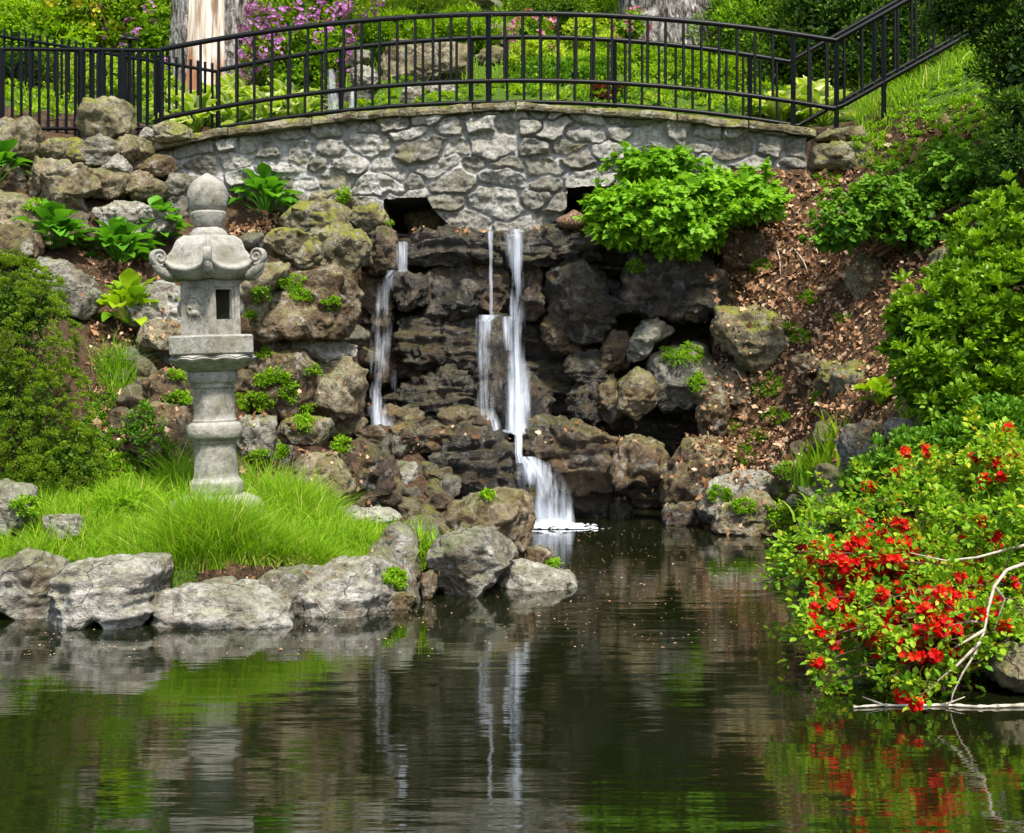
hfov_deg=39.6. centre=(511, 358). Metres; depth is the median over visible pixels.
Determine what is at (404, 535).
boulder
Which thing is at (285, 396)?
fern tuft
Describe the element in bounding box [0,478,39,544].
boulder
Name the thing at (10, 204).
boulder
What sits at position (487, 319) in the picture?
waterfall
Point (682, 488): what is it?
boulder
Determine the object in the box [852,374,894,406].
hosta
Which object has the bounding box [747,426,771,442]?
fern tuft
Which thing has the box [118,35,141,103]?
path lamp
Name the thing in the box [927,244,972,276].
boulder
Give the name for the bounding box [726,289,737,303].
stone
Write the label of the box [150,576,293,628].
boulder
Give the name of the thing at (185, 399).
fern tuft
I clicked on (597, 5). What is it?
ground cover
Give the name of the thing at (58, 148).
boulder
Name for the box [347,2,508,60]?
shrub
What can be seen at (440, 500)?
stone
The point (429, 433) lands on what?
boulder
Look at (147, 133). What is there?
boulder
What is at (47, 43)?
picket fence
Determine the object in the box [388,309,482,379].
boulder
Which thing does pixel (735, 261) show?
boulder
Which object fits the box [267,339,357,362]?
boulder
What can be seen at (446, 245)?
boulder
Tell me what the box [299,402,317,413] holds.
fern tuft
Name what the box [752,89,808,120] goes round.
hosta
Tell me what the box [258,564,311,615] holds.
boulder
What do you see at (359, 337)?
stone
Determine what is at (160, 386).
boulder
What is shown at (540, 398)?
boulder
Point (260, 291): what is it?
fern tuft
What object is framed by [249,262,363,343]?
boulder
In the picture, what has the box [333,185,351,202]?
fern tuft
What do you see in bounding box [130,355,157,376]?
stone
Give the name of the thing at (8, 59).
yew shrub
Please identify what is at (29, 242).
boulder
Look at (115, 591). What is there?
boulder
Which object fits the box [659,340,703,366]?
fern tuft
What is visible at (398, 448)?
stone
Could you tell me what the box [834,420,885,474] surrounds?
boulder
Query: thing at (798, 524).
boulder
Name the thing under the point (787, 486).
stone
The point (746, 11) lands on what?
conifer
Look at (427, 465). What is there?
stone
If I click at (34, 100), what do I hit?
ground cover
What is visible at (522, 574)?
boulder
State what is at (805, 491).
stone
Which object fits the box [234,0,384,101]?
rhododendron
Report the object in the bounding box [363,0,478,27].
dwarf conifer
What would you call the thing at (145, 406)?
ground cover
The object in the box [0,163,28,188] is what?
boulder
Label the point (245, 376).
stone
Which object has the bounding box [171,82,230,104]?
hosta
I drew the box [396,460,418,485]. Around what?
boulder
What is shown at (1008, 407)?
shrub
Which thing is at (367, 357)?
stone
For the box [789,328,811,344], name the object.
fern tuft
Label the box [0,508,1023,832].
water
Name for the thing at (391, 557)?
boulder
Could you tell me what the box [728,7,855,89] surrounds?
conifer
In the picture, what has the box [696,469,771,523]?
boulder
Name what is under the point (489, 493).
fern tuft
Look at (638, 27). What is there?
azalea
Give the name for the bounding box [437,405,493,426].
boulder
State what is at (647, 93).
ground cover
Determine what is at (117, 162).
boulder
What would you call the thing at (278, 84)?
hosta
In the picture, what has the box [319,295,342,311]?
fern tuft
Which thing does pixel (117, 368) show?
feathery plant
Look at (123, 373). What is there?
stone
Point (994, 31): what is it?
yew tree
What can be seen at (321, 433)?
boulder
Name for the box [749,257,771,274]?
fern tuft
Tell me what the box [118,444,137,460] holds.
stone
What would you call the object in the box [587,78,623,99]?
red leaved plant
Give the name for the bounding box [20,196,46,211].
fern tuft
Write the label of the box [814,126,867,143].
boulder
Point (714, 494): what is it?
fern tuft
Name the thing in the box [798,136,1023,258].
trailing bush
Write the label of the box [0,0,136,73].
garden shrub
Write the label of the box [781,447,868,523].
daylily
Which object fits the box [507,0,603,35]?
dwarf conifer
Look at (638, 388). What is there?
boulder
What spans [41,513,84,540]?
boulder
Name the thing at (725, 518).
boulder
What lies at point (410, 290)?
boulder
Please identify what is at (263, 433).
boulder
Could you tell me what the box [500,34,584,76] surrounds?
yellow plant
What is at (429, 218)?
boulder
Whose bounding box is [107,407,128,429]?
stone
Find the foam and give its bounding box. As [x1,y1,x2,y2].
[533,519,603,535]
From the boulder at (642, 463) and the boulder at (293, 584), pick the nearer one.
the boulder at (293, 584)
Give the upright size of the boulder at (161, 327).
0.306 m
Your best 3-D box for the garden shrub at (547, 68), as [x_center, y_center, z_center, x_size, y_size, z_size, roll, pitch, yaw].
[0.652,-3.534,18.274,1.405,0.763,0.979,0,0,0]
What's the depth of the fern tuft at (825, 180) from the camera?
14.88 m
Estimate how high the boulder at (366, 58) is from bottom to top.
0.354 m
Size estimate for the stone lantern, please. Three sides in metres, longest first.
2.558 x 0.902 x 0.868 m
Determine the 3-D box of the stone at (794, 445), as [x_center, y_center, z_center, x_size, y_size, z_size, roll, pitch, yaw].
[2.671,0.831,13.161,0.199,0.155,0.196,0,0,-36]
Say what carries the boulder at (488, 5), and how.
on the ground at (236, 212)
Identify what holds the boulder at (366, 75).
on the boulder at (334, 97)
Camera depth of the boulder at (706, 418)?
14.06 m
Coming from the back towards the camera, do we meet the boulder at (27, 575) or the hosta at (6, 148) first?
the hosta at (6, 148)
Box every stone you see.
[14,162,32,170]
[68,212,89,231]
[78,211,90,222]
[104,352,137,368]
[106,368,131,382]
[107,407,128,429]
[116,382,144,409]
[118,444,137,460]
[124,345,151,360]
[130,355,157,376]
[131,376,147,386]
[152,350,171,363]
[234,368,253,392]
[240,232,264,250]
[262,339,281,346]
[273,441,294,464]
[329,418,352,438]
[343,415,368,435]
[344,324,369,349]
[358,347,379,366]
[380,432,409,457]
[394,496,422,517]
[402,486,421,496]
[406,514,441,523]
[409,495,423,503]
[411,522,439,539]
[415,504,443,520]
[418,461,438,474]
[422,490,453,510]
[423,466,452,480]
[424,478,441,497]
[440,473,461,497]
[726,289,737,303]
[765,480,783,497]
[775,480,792,492]
[786,494,802,508]
[789,440,805,454]
[797,485,821,505]
[808,519,829,535]
[811,420,841,451]
[814,463,839,496]
[818,480,842,505]
[819,477,830,498]
[829,498,843,530]
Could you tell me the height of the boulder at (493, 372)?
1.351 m
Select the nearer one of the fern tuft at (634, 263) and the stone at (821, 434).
the stone at (821, 434)
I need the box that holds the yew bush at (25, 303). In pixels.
[0,248,112,500]
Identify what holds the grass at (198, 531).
on the ground at (236, 212)
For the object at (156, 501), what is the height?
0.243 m
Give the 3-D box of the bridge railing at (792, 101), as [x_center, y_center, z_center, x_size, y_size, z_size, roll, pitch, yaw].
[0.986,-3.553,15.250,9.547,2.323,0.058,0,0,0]
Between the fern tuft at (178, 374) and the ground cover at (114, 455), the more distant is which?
the fern tuft at (178, 374)
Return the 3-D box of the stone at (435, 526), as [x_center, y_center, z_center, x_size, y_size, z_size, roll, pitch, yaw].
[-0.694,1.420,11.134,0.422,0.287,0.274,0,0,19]
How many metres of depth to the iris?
12.14 m
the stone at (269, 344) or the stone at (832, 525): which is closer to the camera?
the stone at (832, 525)
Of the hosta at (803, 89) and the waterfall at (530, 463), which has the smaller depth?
the waterfall at (530, 463)
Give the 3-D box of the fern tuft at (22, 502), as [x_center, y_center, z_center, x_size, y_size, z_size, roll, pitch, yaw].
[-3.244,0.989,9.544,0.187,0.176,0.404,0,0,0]
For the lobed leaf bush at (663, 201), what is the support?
on the boulder at (673, 290)
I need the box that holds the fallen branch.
[853,697,1023,708]
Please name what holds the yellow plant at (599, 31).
on the ground at (236, 212)
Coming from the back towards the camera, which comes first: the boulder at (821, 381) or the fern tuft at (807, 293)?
the fern tuft at (807, 293)
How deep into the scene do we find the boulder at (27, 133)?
14.30 m
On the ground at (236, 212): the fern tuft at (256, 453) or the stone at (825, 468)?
the stone at (825, 468)
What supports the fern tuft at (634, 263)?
on the boulder at (673, 290)
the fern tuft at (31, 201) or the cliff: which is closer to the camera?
the fern tuft at (31, 201)
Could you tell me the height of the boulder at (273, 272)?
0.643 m
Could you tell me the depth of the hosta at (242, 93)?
17.52 m
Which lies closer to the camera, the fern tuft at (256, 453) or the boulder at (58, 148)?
the fern tuft at (256, 453)
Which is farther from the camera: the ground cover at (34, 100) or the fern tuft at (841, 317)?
the ground cover at (34, 100)
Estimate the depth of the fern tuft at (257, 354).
13.73 m
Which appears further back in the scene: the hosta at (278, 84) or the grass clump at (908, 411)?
the hosta at (278, 84)
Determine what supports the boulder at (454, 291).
on the boulder at (423, 343)
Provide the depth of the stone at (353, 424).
14.18 m
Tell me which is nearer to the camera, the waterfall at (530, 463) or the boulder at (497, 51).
the waterfall at (530, 463)
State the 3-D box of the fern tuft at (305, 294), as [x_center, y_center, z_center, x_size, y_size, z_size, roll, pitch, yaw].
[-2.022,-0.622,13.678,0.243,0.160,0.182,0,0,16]
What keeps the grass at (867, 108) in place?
on the ground at (236, 212)
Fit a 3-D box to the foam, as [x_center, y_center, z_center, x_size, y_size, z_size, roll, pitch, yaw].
[0.231,1.569,13.254,1.732,0.070,1.014,0,0,0]
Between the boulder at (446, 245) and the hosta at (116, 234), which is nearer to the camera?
the hosta at (116, 234)
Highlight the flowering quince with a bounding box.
[752,405,1023,712]
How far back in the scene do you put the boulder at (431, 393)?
14.53 m
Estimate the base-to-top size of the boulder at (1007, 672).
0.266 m
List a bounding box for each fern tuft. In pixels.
[6,493,45,518]
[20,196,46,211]
[160,388,192,405]
[166,368,186,382]
[235,390,276,411]
[241,308,258,320]
[247,446,274,468]
[250,285,271,305]
[252,371,275,388]
[253,345,273,357]
[263,366,293,383]
[273,437,290,458]
[274,377,300,404]
[275,271,306,291]
[289,286,313,301]
[293,410,315,435]
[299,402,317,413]
[302,363,322,376]
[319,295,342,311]
[329,433,354,454]
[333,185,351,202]
[382,565,409,589]
[479,487,497,500]
[545,557,563,567]
[624,257,647,273]
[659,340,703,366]
[685,370,707,392]
[707,483,733,502]
[727,419,742,434]
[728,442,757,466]
[729,496,760,513]
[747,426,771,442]
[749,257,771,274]
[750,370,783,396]
[760,406,790,424]
[765,505,790,520]
[771,460,796,480]
[784,321,800,333]
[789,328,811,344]
[797,289,821,304]
[807,390,821,403]
[812,171,841,187]
[832,312,850,322]
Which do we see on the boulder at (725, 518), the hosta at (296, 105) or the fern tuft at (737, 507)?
the fern tuft at (737, 507)
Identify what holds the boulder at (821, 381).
on the ground at (236, 212)
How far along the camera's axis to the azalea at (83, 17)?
19.21 m
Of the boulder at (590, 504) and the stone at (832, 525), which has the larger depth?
the boulder at (590, 504)
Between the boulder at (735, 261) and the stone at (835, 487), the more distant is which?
the boulder at (735, 261)
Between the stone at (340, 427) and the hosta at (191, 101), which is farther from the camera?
the hosta at (191, 101)
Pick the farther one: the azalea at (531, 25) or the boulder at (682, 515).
the azalea at (531, 25)
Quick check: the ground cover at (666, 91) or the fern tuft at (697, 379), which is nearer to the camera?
the fern tuft at (697, 379)
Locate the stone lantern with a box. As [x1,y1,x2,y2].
[149,173,266,511]
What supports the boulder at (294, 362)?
on the ground at (236, 212)
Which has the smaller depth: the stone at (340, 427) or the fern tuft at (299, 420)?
the fern tuft at (299, 420)
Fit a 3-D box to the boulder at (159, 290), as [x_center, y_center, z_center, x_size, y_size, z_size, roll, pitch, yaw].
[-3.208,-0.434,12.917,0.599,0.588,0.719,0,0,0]
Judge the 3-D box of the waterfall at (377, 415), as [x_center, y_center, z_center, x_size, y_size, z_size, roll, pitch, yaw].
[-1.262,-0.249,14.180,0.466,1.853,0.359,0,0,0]
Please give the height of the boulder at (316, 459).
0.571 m
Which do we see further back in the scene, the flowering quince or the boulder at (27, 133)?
the boulder at (27, 133)
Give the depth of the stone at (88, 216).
14.14 m
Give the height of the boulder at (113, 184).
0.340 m
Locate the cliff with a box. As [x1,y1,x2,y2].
[363,234,716,508]
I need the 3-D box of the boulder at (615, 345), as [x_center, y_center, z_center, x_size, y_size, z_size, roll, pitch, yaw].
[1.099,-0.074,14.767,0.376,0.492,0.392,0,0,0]
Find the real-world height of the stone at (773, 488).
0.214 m
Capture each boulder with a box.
[0,116,45,162]
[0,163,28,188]
[0,189,67,248]
[0,223,44,268]
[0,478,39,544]
[0,548,69,619]
[26,155,101,211]
[27,256,104,320]
[38,137,86,163]
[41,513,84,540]
[46,552,173,629]
[75,96,137,139]
[77,227,107,250]
[80,133,116,167]
[91,200,177,242]
[92,168,130,201]
[101,153,132,173]
[113,134,155,163]
[124,401,193,470]
[125,170,167,202]
[125,280,180,329]
[130,154,177,178]
[135,319,181,352]
[138,127,154,140]
[142,367,193,412]
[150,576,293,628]
[152,120,192,143]
[164,172,193,202]
[170,195,189,218]
[236,414,277,464]
[240,261,290,322]
[247,348,318,419]
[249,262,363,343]
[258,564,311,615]
[262,227,309,261]
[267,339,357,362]
[277,415,334,446]
[278,200,351,231]
[291,221,373,272]
[292,451,356,505]
[302,555,395,617]
[308,187,356,209]
[309,356,368,421]
[319,86,374,109]
[328,49,370,72]
[329,437,405,508]
[341,505,402,525]
[350,64,377,91]
[350,202,391,234]
[356,419,452,458]
[358,271,396,333]
[362,327,398,388]
[365,225,399,276]
[367,546,420,603]
[368,520,423,591]
[376,38,466,80]
[379,403,425,424]
[382,363,478,423]
[385,268,429,312]
[385,591,417,609]
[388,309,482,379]
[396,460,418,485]
[400,86,421,102]
[400,224,509,267]
[403,206,445,233]
[420,569,438,599]
[422,261,485,322]
[424,84,454,92]
[426,422,519,494]
[426,525,517,597]
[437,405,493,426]
[438,486,536,559]
[454,493,466,499]
[465,0,502,10]
[473,311,513,431]
[474,23,520,50]
[475,45,512,66]
[475,264,512,314]
[494,223,602,269]
[497,558,577,591]
[517,267,545,321]
[520,371,555,422]
[522,413,625,496]
[524,544,555,567]
[540,313,581,355]
[542,258,621,345]
[542,485,620,516]
[556,210,587,228]
[559,568,576,580]
[563,348,607,384]
[565,382,603,425]
[597,372,625,430]
[600,328,631,373]
[609,492,633,518]
[610,433,669,490]
[614,247,730,324]
[615,366,659,420]
[626,316,674,362]
[646,341,715,413]
[658,435,731,521]
[660,500,701,525]
[693,362,752,407]
[695,391,731,439]
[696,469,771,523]
[709,304,788,373]
[711,490,789,535]
[719,224,766,272]
[769,461,795,481]
[791,353,819,375]
[795,520,810,541]
[808,140,877,171]
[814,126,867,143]
[814,360,843,392]
[827,358,869,397]
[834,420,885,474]
[843,252,884,299]
[883,417,912,440]
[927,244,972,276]
[978,636,1023,692]
[1000,601,1023,634]
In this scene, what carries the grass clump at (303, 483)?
on the ground at (236, 212)
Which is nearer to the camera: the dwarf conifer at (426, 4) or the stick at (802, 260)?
the stick at (802, 260)
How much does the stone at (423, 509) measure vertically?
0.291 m
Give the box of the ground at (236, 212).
[0,0,1023,602]
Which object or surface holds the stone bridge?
on the ground at (236, 212)
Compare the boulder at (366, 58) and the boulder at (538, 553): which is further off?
the boulder at (366, 58)
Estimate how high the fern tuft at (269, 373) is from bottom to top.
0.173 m
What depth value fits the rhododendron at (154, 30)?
18.82 m
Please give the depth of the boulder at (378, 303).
14.73 m
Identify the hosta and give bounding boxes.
[0,138,32,180]
[11,199,96,249]
[81,216,164,264]
[94,268,179,325]
[128,195,192,241]
[143,82,195,117]
[151,93,235,132]
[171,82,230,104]
[206,91,261,122]
[210,70,269,90]
[223,85,269,116]
[228,162,302,215]
[229,89,296,121]
[251,78,319,108]
[274,86,326,117]
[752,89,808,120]
[767,84,840,121]
[786,75,833,88]
[787,84,855,124]
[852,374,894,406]
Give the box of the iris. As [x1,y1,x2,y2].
[783,404,850,487]
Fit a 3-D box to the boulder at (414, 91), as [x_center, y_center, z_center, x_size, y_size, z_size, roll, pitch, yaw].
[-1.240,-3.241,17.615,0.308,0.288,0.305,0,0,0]
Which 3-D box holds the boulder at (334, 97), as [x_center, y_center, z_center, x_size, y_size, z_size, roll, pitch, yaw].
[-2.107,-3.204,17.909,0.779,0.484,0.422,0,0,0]
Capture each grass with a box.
[0,0,1022,149]
[0,433,429,572]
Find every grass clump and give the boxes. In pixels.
[242,459,370,516]
[325,503,384,535]
[888,398,916,418]
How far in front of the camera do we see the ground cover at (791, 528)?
12.64 m
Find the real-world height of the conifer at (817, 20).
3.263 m
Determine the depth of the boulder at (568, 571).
10.08 m
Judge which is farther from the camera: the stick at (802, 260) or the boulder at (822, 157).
the boulder at (822, 157)
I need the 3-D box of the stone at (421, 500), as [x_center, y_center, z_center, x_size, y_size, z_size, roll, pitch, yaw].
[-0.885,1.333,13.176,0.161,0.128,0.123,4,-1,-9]
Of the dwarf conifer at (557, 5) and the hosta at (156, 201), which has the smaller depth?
the hosta at (156, 201)
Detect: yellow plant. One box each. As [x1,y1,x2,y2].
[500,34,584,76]
[562,11,627,52]
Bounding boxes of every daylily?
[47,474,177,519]
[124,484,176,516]
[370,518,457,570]
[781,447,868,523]
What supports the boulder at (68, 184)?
on the ground at (236, 212)
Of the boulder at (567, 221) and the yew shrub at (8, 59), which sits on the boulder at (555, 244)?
the boulder at (567, 221)
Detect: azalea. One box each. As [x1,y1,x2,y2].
[16,0,146,46]
[508,9,563,54]
[613,6,651,39]
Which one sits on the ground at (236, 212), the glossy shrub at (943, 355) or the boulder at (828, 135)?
the glossy shrub at (943, 355)
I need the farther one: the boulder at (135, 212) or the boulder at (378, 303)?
the boulder at (378, 303)
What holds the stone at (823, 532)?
on the ground at (236, 212)
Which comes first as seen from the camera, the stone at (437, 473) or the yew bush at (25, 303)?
the yew bush at (25, 303)
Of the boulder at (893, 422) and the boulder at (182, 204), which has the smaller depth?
the boulder at (893, 422)
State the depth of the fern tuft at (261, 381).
13.59 m
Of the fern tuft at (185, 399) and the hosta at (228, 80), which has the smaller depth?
the fern tuft at (185, 399)
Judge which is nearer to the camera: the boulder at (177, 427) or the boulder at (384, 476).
the boulder at (177, 427)
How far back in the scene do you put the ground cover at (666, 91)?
17.65 m
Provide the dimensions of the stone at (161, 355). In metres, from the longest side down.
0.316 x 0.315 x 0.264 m
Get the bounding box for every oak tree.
[165,0,265,118]
[618,0,717,53]
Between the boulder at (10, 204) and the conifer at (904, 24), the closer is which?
the boulder at (10, 204)
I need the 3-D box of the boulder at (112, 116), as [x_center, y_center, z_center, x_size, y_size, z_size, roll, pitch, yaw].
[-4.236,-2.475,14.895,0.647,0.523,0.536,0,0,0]
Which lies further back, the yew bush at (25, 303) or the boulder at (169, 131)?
the boulder at (169, 131)
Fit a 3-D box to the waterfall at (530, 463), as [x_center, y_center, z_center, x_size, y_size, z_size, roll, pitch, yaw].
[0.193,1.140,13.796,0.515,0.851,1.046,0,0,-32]
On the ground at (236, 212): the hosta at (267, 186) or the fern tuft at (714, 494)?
the hosta at (267, 186)
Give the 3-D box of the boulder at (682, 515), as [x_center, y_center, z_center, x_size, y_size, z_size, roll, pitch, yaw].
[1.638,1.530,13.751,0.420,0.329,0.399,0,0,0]
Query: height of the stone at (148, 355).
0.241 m
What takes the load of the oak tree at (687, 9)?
on the ground at (236, 212)
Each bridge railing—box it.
[159,0,1022,128]
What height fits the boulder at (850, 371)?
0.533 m
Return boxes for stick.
[776,246,780,273]
[794,248,809,275]
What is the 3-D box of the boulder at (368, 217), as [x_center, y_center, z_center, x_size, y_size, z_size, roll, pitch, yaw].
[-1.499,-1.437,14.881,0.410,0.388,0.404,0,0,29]
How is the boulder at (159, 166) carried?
on the boulder at (143, 186)
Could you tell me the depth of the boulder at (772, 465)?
13.02 m
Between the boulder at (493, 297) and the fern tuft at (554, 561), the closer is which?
the fern tuft at (554, 561)
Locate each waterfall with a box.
[373,245,404,425]
[482,231,509,430]
[505,430,570,522]
[508,232,525,431]
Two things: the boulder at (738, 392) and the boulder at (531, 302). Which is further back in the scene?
the boulder at (531, 302)
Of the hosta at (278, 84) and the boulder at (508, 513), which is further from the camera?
the hosta at (278, 84)
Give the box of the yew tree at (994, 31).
[913,0,1023,214]
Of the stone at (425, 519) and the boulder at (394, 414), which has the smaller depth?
the stone at (425, 519)
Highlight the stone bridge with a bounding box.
[154,102,815,268]
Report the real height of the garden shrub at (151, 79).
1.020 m
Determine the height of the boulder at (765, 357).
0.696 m
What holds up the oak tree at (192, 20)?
on the ground at (236, 212)
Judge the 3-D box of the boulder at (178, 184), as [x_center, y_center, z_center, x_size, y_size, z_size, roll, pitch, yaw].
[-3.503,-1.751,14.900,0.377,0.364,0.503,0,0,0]
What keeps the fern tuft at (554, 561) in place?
on the ground at (236, 212)
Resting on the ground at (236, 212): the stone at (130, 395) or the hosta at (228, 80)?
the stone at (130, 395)
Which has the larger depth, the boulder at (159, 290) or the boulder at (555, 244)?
the boulder at (555, 244)
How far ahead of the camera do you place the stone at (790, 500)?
12.52 m
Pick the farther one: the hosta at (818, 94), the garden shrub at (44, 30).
the garden shrub at (44, 30)
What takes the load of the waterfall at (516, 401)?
on the boulder at (579, 459)
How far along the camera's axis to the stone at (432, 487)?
13.27 m
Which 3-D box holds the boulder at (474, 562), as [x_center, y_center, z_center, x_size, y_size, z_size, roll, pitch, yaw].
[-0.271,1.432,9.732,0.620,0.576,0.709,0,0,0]
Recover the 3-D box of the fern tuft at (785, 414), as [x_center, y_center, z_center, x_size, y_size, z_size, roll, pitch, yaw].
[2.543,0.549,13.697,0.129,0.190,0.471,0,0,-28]
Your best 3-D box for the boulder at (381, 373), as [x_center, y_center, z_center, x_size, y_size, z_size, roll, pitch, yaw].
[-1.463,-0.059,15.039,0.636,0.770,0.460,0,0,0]
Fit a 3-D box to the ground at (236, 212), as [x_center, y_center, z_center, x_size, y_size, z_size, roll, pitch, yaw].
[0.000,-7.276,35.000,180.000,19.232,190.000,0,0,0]
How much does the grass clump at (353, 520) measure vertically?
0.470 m
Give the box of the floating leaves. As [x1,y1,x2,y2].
[24,527,756,656]
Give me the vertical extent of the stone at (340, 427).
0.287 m
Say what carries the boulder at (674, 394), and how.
on the ground at (236, 212)
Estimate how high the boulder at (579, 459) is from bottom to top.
0.830 m
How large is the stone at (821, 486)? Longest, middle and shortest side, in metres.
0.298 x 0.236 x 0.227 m
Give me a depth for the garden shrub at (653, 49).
18.40 m
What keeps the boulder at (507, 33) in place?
on the ground at (236, 212)
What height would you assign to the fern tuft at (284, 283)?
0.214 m
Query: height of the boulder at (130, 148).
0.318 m
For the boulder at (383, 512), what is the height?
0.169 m
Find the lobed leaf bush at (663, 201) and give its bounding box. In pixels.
[573,140,795,263]
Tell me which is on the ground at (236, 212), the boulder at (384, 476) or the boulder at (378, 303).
the boulder at (384, 476)
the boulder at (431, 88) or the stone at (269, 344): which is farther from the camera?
the boulder at (431, 88)
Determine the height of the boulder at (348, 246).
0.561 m
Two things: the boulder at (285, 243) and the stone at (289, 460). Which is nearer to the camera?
the stone at (289, 460)
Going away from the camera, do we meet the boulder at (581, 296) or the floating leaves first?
the floating leaves
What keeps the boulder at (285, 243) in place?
on the boulder at (348, 246)
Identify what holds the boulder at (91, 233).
on the ground at (236, 212)
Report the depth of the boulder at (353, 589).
8.83 m
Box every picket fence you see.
[0,29,215,130]
[0,47,160,137]
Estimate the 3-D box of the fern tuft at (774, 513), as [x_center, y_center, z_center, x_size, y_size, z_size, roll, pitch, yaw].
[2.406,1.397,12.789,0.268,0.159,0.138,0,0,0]
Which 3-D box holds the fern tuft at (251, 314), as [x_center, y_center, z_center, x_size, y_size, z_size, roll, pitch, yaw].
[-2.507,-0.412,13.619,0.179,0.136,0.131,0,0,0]
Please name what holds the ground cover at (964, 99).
on the ground at (236, 212)
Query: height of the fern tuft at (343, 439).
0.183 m
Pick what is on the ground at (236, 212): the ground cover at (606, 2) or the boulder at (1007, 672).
the ground cover at (606, 2)
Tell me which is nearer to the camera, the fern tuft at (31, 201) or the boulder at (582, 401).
the fern tuft at (31, 201)
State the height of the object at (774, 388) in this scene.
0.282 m
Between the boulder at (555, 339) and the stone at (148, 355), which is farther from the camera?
the boulder at (555, 339)
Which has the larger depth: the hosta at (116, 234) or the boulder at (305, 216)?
the boulder at (305, 216)
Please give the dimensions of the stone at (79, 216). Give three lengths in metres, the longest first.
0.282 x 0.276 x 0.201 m
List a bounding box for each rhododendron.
[76,0,170,74]
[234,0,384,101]
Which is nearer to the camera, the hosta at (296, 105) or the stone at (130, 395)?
the stone at (130, 395)
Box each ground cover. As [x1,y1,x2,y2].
[5,66,174,118]
[62,435,154,497]
[80,389,189,482]
[267,74,501,108]
[347,0,618,52]
[349,0,627,52]
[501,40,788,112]
[501,48,787,115]
[509,41,788,108]
[764,475,861,546]
[849,47,1012,229]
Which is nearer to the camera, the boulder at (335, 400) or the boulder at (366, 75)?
the boulder at (335, 400)
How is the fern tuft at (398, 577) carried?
on the boulder at (391, 557)
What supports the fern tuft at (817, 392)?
on the ground at (236, 212)
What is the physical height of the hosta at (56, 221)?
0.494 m
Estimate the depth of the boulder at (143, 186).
14.53 m
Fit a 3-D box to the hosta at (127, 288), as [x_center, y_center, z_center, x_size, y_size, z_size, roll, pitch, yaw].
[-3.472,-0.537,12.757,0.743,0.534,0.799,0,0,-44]
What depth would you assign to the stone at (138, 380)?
11.92 m
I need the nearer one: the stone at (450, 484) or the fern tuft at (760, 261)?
the stone at (450, 484)
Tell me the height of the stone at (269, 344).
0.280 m
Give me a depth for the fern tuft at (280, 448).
13.39 m
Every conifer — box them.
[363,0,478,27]
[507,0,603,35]
[685,0,817,55]
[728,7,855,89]
[756,0,893,87]
[823,0,970,84]
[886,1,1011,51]
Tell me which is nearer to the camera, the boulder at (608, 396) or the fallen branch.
the fallen branch
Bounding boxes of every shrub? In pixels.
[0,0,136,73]
[5,45,59,86]
[34,52,180,104]
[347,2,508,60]
[513,54,606,86]
[578,41,764,89]
[838,391,1023,518]
[873,168,1023,435]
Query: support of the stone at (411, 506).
on the ground at (236, 212)
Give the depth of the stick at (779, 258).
14.40 m
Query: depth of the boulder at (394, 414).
14.17 m
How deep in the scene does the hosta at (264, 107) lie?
16.87 m
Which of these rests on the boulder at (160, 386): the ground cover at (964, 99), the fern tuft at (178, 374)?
the fern tuft at (178, 374)
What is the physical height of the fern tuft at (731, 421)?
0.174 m
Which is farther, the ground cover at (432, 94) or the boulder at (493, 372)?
the ground cover at (432, 94)
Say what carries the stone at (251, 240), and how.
on the ground at (236, 212)
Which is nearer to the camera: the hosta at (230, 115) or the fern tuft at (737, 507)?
the fern tuft at (737, 507)
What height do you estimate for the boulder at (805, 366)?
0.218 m
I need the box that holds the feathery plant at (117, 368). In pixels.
[83,321,165,396]
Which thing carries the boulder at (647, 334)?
on the boulder at (674, 394)
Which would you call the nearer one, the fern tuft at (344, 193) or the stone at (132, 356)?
the stone at (132, 356)
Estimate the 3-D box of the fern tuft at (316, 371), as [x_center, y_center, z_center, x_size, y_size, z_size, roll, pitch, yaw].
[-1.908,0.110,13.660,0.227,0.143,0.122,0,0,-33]
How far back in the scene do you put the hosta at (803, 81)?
17.43 m
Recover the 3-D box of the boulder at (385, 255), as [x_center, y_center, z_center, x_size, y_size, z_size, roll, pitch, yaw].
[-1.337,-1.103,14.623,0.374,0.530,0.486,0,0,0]
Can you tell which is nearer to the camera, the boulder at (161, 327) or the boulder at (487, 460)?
the boulder at (161, 327)
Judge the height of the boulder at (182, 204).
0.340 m
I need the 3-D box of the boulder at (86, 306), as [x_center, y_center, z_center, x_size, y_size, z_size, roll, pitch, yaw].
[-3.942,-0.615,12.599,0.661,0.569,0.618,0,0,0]
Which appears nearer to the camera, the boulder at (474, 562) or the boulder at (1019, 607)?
the boulder at (1019, 607)
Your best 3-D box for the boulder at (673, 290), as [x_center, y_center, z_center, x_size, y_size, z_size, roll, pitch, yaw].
[1.638,-0.752,14.522,1.203,0.830,0.792,0,0,0]
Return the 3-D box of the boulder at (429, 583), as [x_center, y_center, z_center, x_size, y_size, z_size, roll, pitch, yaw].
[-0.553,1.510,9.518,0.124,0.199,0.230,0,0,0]

